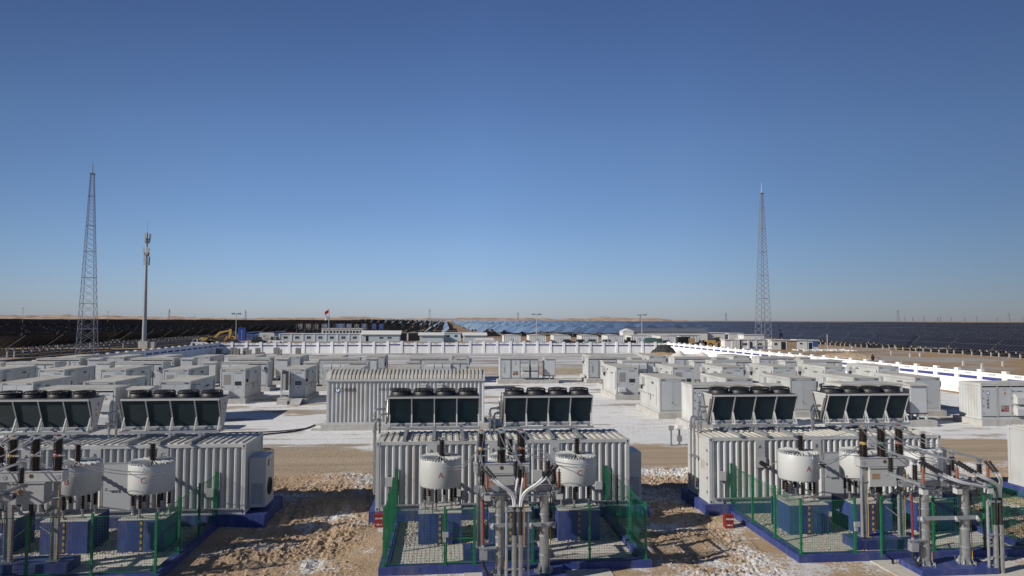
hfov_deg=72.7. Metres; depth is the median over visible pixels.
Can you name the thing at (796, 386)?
end door
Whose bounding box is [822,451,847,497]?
door
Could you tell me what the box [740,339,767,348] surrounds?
site cabin
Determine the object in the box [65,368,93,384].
side doors
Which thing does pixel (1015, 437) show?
compensator container
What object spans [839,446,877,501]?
reactor
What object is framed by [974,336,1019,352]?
solar table
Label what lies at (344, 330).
site office
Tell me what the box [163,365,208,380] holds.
battery container
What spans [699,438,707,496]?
end door
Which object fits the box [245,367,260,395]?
side doors
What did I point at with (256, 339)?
parked car
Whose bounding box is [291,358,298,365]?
end door
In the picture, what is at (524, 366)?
door
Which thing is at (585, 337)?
site container
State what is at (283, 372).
doorway
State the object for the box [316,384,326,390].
concrete plinth
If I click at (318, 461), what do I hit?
ground
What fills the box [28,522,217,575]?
kerb
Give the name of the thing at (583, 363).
battery container
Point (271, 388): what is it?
concrete plinth
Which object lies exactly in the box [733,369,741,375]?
service door
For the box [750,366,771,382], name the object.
side doors
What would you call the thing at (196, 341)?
parked car
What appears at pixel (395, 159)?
sky
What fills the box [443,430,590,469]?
jumper wires
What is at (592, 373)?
door
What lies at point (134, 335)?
solar table
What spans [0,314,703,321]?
dunes
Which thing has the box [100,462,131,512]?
door
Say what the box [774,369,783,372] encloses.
grille door
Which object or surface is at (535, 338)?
site container
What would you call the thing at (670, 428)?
floodlight post
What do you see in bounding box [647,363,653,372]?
rear door
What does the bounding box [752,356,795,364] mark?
converter container
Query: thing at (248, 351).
block stack
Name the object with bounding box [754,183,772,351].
lightning mast
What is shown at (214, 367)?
switchgear cabinet
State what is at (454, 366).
rear door
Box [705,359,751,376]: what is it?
converter container
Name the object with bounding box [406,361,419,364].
switchgear cabinet
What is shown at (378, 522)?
fire sand box
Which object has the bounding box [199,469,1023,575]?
dirt clods
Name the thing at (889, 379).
side doors
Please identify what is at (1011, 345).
solar table
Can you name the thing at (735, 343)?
site cabin
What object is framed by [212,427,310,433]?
hose
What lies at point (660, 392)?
battery container
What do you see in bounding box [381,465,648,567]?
fence
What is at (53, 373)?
service door
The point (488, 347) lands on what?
perimeter wall
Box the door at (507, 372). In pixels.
[501,360,509,377]
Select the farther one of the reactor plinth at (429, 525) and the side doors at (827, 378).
the side doors at (827, 378)
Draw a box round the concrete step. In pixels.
[276,400,288,404]
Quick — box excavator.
[199,329,231,342]
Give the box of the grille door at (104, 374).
[101,372,113,378]
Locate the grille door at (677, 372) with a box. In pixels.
[674,369,683,377]
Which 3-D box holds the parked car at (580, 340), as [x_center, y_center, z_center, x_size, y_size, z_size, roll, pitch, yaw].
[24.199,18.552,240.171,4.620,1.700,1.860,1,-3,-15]
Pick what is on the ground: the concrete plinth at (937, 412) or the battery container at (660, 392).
the concrete plinth at (937, 412)
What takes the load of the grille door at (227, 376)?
in the battery container at (240, 381)
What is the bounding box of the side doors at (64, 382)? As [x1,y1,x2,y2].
[34,379,72,389]
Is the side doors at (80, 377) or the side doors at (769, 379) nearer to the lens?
the side doors at (769, 379)
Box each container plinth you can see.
[35,496,282,529]
[369,498,649,522]
[681,488,958,515]
[1002,481,1023,497]
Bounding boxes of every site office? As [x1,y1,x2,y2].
[279,333,361,340]
[322,328,364,332]
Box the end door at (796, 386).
[791,381,803,408]
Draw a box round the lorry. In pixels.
[676,335,699,344]
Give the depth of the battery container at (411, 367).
72.49 m
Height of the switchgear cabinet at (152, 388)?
2.920 m
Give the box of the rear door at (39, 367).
[36,365,44,376]
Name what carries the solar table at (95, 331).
on the ground
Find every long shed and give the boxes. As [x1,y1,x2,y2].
[707,332,724,340]
[725,333,743,338]
[737,334,763,338]
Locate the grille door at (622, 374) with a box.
[617,369,627,392]
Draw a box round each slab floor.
[69,552,173,572]
[391,540,633,563]
[780,531,1010,551]
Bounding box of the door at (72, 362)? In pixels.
[71,361,78,365]
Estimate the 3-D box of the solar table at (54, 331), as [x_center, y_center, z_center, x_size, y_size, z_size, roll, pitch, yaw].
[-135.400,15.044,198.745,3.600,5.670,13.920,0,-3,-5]
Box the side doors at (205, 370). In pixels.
[189,368,207,374]
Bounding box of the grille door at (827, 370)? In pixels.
[826,369,835,372]
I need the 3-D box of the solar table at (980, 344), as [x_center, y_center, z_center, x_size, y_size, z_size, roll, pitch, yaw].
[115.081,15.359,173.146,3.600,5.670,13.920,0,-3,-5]
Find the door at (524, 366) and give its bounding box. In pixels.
[520,360,528,377]
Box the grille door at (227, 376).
[221,371,233,396]
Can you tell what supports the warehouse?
on the ground
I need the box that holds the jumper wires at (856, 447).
[769,426,951,466]
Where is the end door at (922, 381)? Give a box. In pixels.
[916,380,927,407]
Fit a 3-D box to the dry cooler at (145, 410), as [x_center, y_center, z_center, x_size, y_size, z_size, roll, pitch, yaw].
[-14.739,5.362,29.404,4.720,2.001,2.750,0,-3,-5]
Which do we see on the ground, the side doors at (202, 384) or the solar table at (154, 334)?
the solar table at (154, 334)
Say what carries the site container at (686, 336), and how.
on the ground
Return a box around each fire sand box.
[374,512,382,527]
[722,513,733,527]
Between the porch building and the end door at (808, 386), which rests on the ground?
the porch building
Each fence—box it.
[0,471,218,575]
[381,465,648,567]
[730,463,1023,557]
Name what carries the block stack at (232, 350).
on the ground
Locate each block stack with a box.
[216,348,222,353]
[230,347,236,353]
[234,348,240,354]
[245,349,251,354]
[255,348,260,353]
[276,349,281,354]
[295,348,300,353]
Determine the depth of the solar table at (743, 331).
309.32 m
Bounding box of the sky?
[0,0,1023,321]
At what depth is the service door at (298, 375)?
69.74 m
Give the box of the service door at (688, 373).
[684,369,692,381]
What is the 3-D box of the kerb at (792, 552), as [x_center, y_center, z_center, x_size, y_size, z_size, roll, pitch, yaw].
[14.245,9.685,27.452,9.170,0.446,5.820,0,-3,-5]
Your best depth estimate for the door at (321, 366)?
89.60 m
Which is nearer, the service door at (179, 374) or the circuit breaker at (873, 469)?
the circuit breaker at (873, 469)
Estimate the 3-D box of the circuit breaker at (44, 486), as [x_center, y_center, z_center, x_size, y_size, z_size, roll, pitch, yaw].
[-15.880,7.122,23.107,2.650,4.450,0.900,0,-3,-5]
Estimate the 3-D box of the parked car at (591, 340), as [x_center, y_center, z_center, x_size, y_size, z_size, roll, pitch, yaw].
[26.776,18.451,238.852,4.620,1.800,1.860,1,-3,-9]
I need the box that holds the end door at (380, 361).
[378,358,382,368]
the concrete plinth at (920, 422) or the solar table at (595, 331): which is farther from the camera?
the solar table at (595, 331)
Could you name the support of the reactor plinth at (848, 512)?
on the gravel bed at (830, 520)
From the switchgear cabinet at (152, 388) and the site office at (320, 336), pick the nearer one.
the switchgear cabinet at (152, 388)
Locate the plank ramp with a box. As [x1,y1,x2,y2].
[289,398,302,404]
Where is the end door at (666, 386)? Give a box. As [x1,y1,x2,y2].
[661,381,672,409]
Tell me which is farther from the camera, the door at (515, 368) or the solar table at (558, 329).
the solar table at (558, 329)
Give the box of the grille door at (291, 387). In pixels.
[289,371,293,395]
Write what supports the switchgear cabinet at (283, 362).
on the concrete plinth at (275, 382)
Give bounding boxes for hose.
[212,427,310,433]
[264,424,315,434]
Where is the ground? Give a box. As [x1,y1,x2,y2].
[0,321,1023,575]
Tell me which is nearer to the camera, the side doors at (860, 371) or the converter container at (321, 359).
the side doors at (860, 371)
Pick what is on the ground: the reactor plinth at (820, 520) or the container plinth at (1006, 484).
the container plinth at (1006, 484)
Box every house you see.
[360,330,402,340]
[418,332,443,341]
[444,332,460,341]
[462,332,486,341]
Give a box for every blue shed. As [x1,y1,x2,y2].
[246,332,254,339]
[253,332,265,336]
[275,331,287,335]
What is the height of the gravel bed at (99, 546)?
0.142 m
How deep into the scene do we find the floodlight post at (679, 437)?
46.90 m
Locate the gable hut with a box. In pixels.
[620,329,633,341]
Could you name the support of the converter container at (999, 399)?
on the concrete plinth at (984, 422)
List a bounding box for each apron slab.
[464,568,613,575]
[870,557,1023,575]
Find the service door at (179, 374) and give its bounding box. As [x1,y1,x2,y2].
[176,372,186,377]
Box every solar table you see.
[0,334,20,354]
[0,336,21,358]
[9,334,61,357]
[11,333,55,353]
[19,332,52,349]
[30,330,57,344]
[48,332,85,350]
[49,333,92,353]
[51,330,82,345]
[57,330,90,347]
[82,332,120,351]
[84,330,113,345]
[89,330,121,347]
[108,329,134,343]
[112,330,141,345]
[118,331,150,347]
[136,329,160,343]
[147,330,170,344]
[155,329,176,342]
[163,329,187,343]
[175,328,191,340]
[180,329,201,342]
[194,328,215,338]
[209,328,226,339]
[222,327,238,337]
[246,326,259,331]
[254,325,268,331]
[261,326,274,332]
[268,326,281,332]
[517,327,526,335]
[535,327,544,334]
[554,326,565,333]
[572,327,583,335]
[590,328,602,334]
[608,328,620,334]
[716,328,732,332]
[735,329,751,333]
[748,330,766,333]
[763,331,784,338]
[778,331,802,339]
[796,332,823,339]
[817,333,847,345]
[840,334,874,347]
[868,333,898,345]
[868,334,902,347]
[878,335,919,350]
[900,334,928,347]
[910,336,957,352]
[911,335,950,350]
[922,334,957,346]
[943,335,978,350]
[946,336,989,353]
[948,338,1002,355]
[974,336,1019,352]
[986,338,1023,355]
[992,339,1023,357]
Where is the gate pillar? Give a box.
[238,328,245,340]
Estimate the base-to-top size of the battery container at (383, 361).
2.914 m
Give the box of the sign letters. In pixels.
[296,324,366,332]
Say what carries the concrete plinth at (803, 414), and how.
on the ground
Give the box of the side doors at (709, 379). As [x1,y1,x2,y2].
[701,376,724,381]
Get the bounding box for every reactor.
[0,443,26,519]
[52,442,102,519]
[127,441,175,517]
[420,437,460,511]
[489,436,528,509]
[555,436,596,508]
[777,433,823,502]
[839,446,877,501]
[903,431,944,500]
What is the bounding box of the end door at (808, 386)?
[803,381,814,408]
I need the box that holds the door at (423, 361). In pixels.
[421,360,425,369]
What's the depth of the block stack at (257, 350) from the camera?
165.04 m
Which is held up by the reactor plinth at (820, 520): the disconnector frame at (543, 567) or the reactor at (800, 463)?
the reactor at (800, 463)
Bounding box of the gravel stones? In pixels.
[14,512,991,572]
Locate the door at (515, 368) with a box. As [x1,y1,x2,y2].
[512,360,519,377]
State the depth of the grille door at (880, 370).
76.80 m
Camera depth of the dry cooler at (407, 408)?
30.70 m
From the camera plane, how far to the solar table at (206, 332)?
259.24 m
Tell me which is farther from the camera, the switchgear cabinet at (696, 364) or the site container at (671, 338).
the site container at (671, 338)
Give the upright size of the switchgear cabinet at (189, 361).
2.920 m
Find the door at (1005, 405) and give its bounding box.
[998,387,1011,415]
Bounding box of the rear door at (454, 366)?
[452,364,459,369]
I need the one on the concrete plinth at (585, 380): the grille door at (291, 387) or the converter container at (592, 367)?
the converter container at (592, 367)
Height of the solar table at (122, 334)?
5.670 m
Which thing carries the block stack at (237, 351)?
on the ground
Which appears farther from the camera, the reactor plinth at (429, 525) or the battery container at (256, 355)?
the battery container at (256, 355)
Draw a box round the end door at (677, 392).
[673,381,684,409]
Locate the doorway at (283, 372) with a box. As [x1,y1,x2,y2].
[282,371,288,395]
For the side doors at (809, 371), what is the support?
in the battery container at (809, 369)
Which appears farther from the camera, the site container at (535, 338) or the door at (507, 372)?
the site container at (535, 338)
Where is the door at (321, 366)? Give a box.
[319,361,323,378]
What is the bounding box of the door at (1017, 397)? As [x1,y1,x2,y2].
[1012,387,1023,415]
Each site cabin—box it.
[720,339,731,347]
[731,339,741,348]
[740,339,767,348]
[766,339,786,349]
[787,340,796,349]
[790,339,806,348]
[807,340,818,348]
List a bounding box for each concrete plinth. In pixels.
[28,425,161,435]
[215,385,275,391]
[227,392,263,403]
[272,379,280,384]
[277,391,318,403]
[311,417,488,430]
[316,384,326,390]
[496,378,558,383]
[582,377,602,382]
[597,382,639,388]
[601,389,639,399]
[636,403,681,418]
[676,417,790,427]
[795,411,817,417]
[830,415,937,426]
[907,410,946,415]
[953,415,1023,425]
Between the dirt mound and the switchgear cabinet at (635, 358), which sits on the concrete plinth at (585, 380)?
the switchgear cabinet at (635, 358)
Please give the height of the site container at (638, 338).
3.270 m
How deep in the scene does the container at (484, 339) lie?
235.92 m
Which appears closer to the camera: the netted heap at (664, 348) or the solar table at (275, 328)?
the netted heap at (664, 348)
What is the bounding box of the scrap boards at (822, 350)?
[792,349,856,350]
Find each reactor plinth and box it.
[0,510,35,555]
[39,508,109,554]
[117,507,180,552]
[418,501,461,544]
[487,500,531,542]
[552,498,598,540]
[771,494,828,534]
[831,493,892,532]
[891,492,954,531]
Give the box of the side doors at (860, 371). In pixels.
[848,365,877,376]
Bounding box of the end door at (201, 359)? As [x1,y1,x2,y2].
[200,358,208,364]
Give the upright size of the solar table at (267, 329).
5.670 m
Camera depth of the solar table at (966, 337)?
190.00 m
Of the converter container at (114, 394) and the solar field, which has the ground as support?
the solar field
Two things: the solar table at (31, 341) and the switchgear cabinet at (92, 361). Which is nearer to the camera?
the switchgear cabinet at (92, 361)
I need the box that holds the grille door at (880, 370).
[879,369,888,371]
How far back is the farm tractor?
235.55 m
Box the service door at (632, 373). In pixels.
[628,369,636,392]
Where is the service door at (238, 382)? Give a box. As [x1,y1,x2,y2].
[233,371,243,396]
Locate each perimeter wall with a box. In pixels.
[32,342,217,360]
[218,341,667,352]
[668,342,1023,391]
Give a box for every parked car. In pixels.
[191,339,207,344]
[229,339,244,342]
[251,337,266,342]
[269,336,284,342]
[562,339,575,342]
[575,339,584,342]
[583,339,596,342]
[601,339,614,342]
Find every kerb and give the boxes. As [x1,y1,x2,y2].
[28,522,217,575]
[378,513,651,575]
[731,510,1023,562]
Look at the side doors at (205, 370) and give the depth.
72.59 m
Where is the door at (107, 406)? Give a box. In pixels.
[98,392,112,424]
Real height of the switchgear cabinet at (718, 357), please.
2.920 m
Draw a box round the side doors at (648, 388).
[641,376,658,409]
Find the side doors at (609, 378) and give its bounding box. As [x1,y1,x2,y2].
[604,366,615,392]
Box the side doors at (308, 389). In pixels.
[305,367,315,395]
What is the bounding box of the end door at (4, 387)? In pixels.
[2,385,16,392]
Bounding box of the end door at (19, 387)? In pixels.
[17,385,30,392]
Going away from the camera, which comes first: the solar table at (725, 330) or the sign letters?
the sign letters
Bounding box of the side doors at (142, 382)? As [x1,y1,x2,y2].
[116,379,145,385]
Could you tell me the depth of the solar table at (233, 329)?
288.60 m
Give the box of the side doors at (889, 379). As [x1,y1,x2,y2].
[875,375,913,381]
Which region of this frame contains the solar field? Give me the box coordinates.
[0,319,1023,333]
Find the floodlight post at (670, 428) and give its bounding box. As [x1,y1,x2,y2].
[668,426,673,445]
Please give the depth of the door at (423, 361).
90.85 m
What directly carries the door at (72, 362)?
in the converter container at (75, 361)
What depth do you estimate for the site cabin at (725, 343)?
206.49 m
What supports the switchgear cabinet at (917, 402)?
on the concrete plinth at (920, 422)
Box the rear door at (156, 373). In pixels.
[153,365,160,384]
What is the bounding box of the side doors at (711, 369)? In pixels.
[702,366,721,372]
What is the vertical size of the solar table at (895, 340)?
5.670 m
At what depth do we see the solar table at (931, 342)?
187.29 m
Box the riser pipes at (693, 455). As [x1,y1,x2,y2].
[689,415,698,489]
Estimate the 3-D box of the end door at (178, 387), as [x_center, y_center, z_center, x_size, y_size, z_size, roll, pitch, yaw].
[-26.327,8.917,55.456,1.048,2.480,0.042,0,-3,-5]
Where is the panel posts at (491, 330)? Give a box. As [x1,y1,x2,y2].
[232,327,643,334]
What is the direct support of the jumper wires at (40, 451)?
attached to the circuit breaker at (44, 486)
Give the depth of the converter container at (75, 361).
86.80 m
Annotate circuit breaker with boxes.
[0,434,80,574]
[463,429,538,560]
[842,425,919,549]
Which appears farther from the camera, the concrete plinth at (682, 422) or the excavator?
the excavator
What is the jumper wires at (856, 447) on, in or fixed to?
attached to the circuit breaker at (873, 469)
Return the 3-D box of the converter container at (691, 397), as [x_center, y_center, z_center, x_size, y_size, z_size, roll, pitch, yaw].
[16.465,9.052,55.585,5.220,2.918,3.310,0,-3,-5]
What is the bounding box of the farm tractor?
[624,337,635,342]
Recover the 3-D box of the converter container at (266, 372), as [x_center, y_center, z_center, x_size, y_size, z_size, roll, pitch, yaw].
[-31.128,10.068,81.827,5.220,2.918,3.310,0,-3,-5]
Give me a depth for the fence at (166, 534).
22.23 m
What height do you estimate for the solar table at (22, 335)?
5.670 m
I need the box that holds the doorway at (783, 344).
[781,342,785,349]
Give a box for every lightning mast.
[75,162,97,354]
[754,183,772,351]
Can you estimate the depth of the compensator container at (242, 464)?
28.30 m
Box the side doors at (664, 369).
[656,366,671,374]
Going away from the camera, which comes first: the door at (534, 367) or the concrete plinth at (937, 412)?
the concrete plinth at (937, 412)
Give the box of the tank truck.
[643,338,661,342]
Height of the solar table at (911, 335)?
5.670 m
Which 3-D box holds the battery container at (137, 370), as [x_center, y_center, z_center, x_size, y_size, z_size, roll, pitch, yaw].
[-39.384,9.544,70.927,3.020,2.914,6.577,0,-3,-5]
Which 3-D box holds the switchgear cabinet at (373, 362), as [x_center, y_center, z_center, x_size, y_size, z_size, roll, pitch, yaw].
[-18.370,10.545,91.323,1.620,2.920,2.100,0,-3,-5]
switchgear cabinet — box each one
[86,358,107,379]
[95,361,114,379]
[126,386,160,396]
[180,357,198,365]
[202,361,220,385]
[276,357,291,380]
[303,361,319,385]
[365,357,378,369]
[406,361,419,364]
[454,357,466,359]
[542,357,555,378]
[600,360,615,382]
[627,357,642,359]
[688,360,705,381]
[711,357,726,358]
[752,383,783,389]
[777,360,796,374]
[796,356,810,358]
[894,382,928,419]
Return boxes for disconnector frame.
[0,460,28,546]
[474,454,567,575]
[885,450,998,575]
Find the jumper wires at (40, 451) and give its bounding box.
[0,436,154,475]
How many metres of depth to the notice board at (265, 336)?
255.97 m
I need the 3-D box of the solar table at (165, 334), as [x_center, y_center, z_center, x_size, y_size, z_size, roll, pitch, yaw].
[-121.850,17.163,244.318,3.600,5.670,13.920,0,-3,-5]
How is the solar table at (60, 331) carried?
on the ground
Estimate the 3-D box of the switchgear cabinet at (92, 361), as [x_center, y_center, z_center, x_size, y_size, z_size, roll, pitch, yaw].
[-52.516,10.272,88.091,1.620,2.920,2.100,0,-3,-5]
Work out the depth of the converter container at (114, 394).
50.18 m
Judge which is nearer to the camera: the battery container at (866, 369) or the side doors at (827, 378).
the side doors at (827, 378)
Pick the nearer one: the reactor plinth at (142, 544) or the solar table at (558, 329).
the reactor plinth at (142, 544)
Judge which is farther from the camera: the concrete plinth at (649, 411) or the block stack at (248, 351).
the block stack at (248, 351)
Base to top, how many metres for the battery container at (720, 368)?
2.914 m
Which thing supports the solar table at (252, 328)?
on the ground
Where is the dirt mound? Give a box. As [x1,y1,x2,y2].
[819,352,882,359]
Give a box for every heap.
[650,352,673,354]
[651,344,675,352]
[668,350,708,358]
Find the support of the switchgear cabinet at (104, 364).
on the concrete plinth
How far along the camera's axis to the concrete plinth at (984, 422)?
56.10 m
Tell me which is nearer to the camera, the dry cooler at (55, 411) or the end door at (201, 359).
the dry cooler at (55, 411)
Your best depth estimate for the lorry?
225.69 m
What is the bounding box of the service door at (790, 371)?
[784,369,792,373]
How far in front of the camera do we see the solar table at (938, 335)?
226.20 m
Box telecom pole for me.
[138,220,155,347]
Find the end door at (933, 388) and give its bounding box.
[927,380,938,407]
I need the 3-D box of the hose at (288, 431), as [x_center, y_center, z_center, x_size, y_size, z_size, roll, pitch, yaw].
[-17.023,10.592,50.582,2.793,0.120,8.699,-2,-3,37]
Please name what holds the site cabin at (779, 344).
on the ground
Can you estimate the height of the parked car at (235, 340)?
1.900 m
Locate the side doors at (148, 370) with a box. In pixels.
[126,368,150,385]
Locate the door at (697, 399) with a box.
[694,389,708,418]
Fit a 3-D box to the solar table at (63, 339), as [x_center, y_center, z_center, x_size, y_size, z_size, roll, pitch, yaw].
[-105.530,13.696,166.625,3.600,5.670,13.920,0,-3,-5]
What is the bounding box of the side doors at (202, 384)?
[191,378,213,394]
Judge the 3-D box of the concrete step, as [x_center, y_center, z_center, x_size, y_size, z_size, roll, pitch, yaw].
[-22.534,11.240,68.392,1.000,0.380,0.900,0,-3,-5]
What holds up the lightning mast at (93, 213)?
on the ground
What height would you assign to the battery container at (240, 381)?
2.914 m
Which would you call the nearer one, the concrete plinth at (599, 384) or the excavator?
the concrete plinth at (599, 384)
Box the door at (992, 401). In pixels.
[982,387,996,415]
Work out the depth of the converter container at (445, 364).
82.94 m
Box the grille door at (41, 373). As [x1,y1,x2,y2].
[40,372,51,376]
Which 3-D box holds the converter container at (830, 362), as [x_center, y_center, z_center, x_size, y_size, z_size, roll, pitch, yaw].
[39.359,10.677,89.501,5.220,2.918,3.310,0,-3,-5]
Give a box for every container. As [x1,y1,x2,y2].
[0,366,36,381]
[0,376,73,393]
[0,433,273,518]
[6,361,66,376]
[36,357,89,365]
[38,365,95,384]
[39,385,130,427]
[59,354,98,357]
[83,376,147,385]
[100,365,151,385]
[104,354,143,361]
[115,361,170,385]
[130,357,180,367]
[149,354,183,357]
[159,375,215,394]
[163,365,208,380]
[192,354,224,368]
[220,365,260,397]
[221,361,272,386]
[228,357,273,379]
[236,354,265,356]
[280,365,316,397]
[282,354,308,365]
[318,357,361,380]
[323,360,369,386]
[324,354,348,356]
[326,368,484,423]
[337,365,367,368]
[366,354,387,368]
[375,429,640,510]
[396,365,420,369]
[409,357,448,369]
[425,360,468,369]
[449,354,471,364]
[474,338,494,341]
[499,357,538,379]
[502,334,520,341]
[527,334,545,341]
[550,334,570,342]
[577,334,597,342]
[582,354,605,373]
[585,356,625,378]
[601,364,638,394]
[602,334,623,342]
[617,359,662,383]
[626,334,647,342]
[637,354,667,362]
[639,373,686,412]
[652,334,676,341]
[653,363,693,381]
[668,356,710,365]
[674,334,695,341]
[681,382,755,421]
[687,426,946,503]
[700,363,743,375]
[700,373,754,382]
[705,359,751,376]
[717,354,750,359]
[747,363,793,382]
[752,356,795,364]
[759,373,817,410]
[794,359,841,374]
[795,363,845,390]
[817,372,878,390]
[824,381,902,391]
[846,363,898,376]
[873,372,940,409]
[958,380,1023,418]
[1007,424,1023,486]
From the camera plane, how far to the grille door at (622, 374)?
73.99 m
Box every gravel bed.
[0,526,202,556]
[395,517,619,545]
[747,512,973,535]
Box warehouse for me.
[626,328,707,341]
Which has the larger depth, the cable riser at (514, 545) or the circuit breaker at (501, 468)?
the circuit breaker at (501, 468)
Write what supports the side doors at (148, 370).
in the battery container at (137, 370)
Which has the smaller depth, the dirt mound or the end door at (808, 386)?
the end door at (808, 386)
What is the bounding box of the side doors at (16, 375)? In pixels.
[0,368,34,381]
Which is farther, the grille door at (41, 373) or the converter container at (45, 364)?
the converter container at (45, 364)
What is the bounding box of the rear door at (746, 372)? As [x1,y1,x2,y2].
[744,363,748,376]
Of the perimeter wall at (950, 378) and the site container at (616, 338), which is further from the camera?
the site container at (616, 338)
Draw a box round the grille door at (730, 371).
[723,369,732,373]
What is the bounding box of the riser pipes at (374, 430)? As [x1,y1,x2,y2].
[372,418,378,494]
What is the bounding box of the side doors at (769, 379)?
[760,375,788,388]
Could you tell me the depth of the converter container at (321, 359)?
89.81 m
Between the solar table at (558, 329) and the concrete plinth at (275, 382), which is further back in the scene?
the solar table at (558, 329)
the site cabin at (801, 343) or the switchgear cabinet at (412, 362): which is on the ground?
the site cabin at (801, 343)
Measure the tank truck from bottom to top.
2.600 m
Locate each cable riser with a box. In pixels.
[480,465,558,575]
[919,460,1005,573]
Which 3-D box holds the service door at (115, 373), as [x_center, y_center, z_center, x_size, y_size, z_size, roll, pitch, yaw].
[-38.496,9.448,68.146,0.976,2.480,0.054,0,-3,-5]
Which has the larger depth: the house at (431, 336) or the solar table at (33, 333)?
the house at (431, 336)
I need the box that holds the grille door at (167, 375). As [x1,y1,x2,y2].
[164,372,176,379]
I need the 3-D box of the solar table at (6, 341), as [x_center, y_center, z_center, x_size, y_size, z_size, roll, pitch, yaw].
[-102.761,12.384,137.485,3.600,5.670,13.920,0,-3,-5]
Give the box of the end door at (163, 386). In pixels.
[161,384,174,391]
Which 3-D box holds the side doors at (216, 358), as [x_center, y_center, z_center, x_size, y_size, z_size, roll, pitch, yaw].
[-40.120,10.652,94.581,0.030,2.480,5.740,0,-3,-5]
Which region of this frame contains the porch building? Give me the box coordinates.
[401,332,419,340]
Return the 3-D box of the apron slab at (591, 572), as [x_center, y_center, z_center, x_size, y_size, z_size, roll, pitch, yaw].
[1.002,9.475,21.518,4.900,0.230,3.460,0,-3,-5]
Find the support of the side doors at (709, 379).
in the battery container at (715, 377)
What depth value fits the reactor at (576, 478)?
26.69 m
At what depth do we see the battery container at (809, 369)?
78.30 m
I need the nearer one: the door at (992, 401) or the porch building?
the door at (992, 401)
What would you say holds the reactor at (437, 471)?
on the reactor plinth at (429, 525)
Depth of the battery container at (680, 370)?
74.75 m
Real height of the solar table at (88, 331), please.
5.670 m
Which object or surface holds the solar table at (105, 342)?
on the ground
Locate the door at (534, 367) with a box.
[531,360,537,377]
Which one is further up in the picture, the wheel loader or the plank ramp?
the wheel loader
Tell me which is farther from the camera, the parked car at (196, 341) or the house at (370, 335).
the house at (370, 335)
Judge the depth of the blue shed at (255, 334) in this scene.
271.27 m
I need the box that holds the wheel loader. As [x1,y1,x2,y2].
[704,337,720,346]
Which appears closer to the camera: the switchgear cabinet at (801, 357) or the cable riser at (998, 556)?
the cable riser at (998, 556)
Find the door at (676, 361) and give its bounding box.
[675,360,683,364]
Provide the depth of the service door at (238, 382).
69.20 m
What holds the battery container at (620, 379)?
on the concrete plinth at (619, 397)
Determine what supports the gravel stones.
on the ground
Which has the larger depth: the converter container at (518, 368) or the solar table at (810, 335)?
the solar table at (810, 335)
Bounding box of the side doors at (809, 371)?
[798,365,823,389]
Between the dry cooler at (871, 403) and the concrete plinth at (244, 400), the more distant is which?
the concrete plinth at (244, 400)
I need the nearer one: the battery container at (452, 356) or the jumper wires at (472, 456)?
the jumper wires at (472, 456)
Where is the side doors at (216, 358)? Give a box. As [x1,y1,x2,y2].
[210,356,223,368]
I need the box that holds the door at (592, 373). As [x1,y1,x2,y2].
[589,360,597,376]
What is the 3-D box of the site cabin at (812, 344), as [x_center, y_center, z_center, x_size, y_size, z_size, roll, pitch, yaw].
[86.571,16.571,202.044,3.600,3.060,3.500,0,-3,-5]
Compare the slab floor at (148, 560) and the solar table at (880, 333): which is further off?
the solar table at (880, 333)
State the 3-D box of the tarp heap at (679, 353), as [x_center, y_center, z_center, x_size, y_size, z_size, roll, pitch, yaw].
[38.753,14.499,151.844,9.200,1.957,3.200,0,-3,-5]
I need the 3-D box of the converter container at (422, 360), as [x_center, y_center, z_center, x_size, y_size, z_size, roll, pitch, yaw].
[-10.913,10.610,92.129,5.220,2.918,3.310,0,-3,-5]
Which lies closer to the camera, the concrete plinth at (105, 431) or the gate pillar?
the concrete plinth at (105, 431)
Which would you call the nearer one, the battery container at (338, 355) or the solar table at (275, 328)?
the battery container at (338, 355)
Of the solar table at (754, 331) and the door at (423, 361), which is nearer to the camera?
the door at (423, 361)
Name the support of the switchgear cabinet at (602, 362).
on the concrete plinth at (599, 384)
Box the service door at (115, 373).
[114,372,123,375]
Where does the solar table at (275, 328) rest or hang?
on the ground
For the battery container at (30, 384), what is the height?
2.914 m
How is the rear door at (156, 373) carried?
in the converter container at (158, 367)
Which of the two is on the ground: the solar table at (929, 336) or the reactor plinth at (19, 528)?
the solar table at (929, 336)
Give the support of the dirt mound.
on the ground
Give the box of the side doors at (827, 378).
[818,375,852,390]
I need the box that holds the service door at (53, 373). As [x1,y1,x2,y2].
[52,372,62,375]
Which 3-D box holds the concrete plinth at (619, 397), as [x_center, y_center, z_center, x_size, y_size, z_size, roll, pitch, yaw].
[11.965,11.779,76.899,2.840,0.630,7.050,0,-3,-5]
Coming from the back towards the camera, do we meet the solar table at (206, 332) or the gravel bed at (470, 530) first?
the solar table at (206, 332)
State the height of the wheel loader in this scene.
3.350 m
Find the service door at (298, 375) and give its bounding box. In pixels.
[294,371,303,395]
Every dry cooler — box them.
[0,390,105,445]
[105,389,229,444]
[372,387,479,440]
[488,387,593,438]
[697,386,798,436]
[810,385,913,434]
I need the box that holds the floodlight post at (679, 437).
[676,425,681,444]
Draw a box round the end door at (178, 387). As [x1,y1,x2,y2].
[175,384,188,394]
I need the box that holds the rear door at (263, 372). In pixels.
[261,365,265,384]
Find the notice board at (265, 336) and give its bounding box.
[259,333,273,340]
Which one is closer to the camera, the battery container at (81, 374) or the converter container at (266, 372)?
the battery container at (81, 374)
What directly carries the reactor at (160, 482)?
on the reactor plinth at (142, 544)

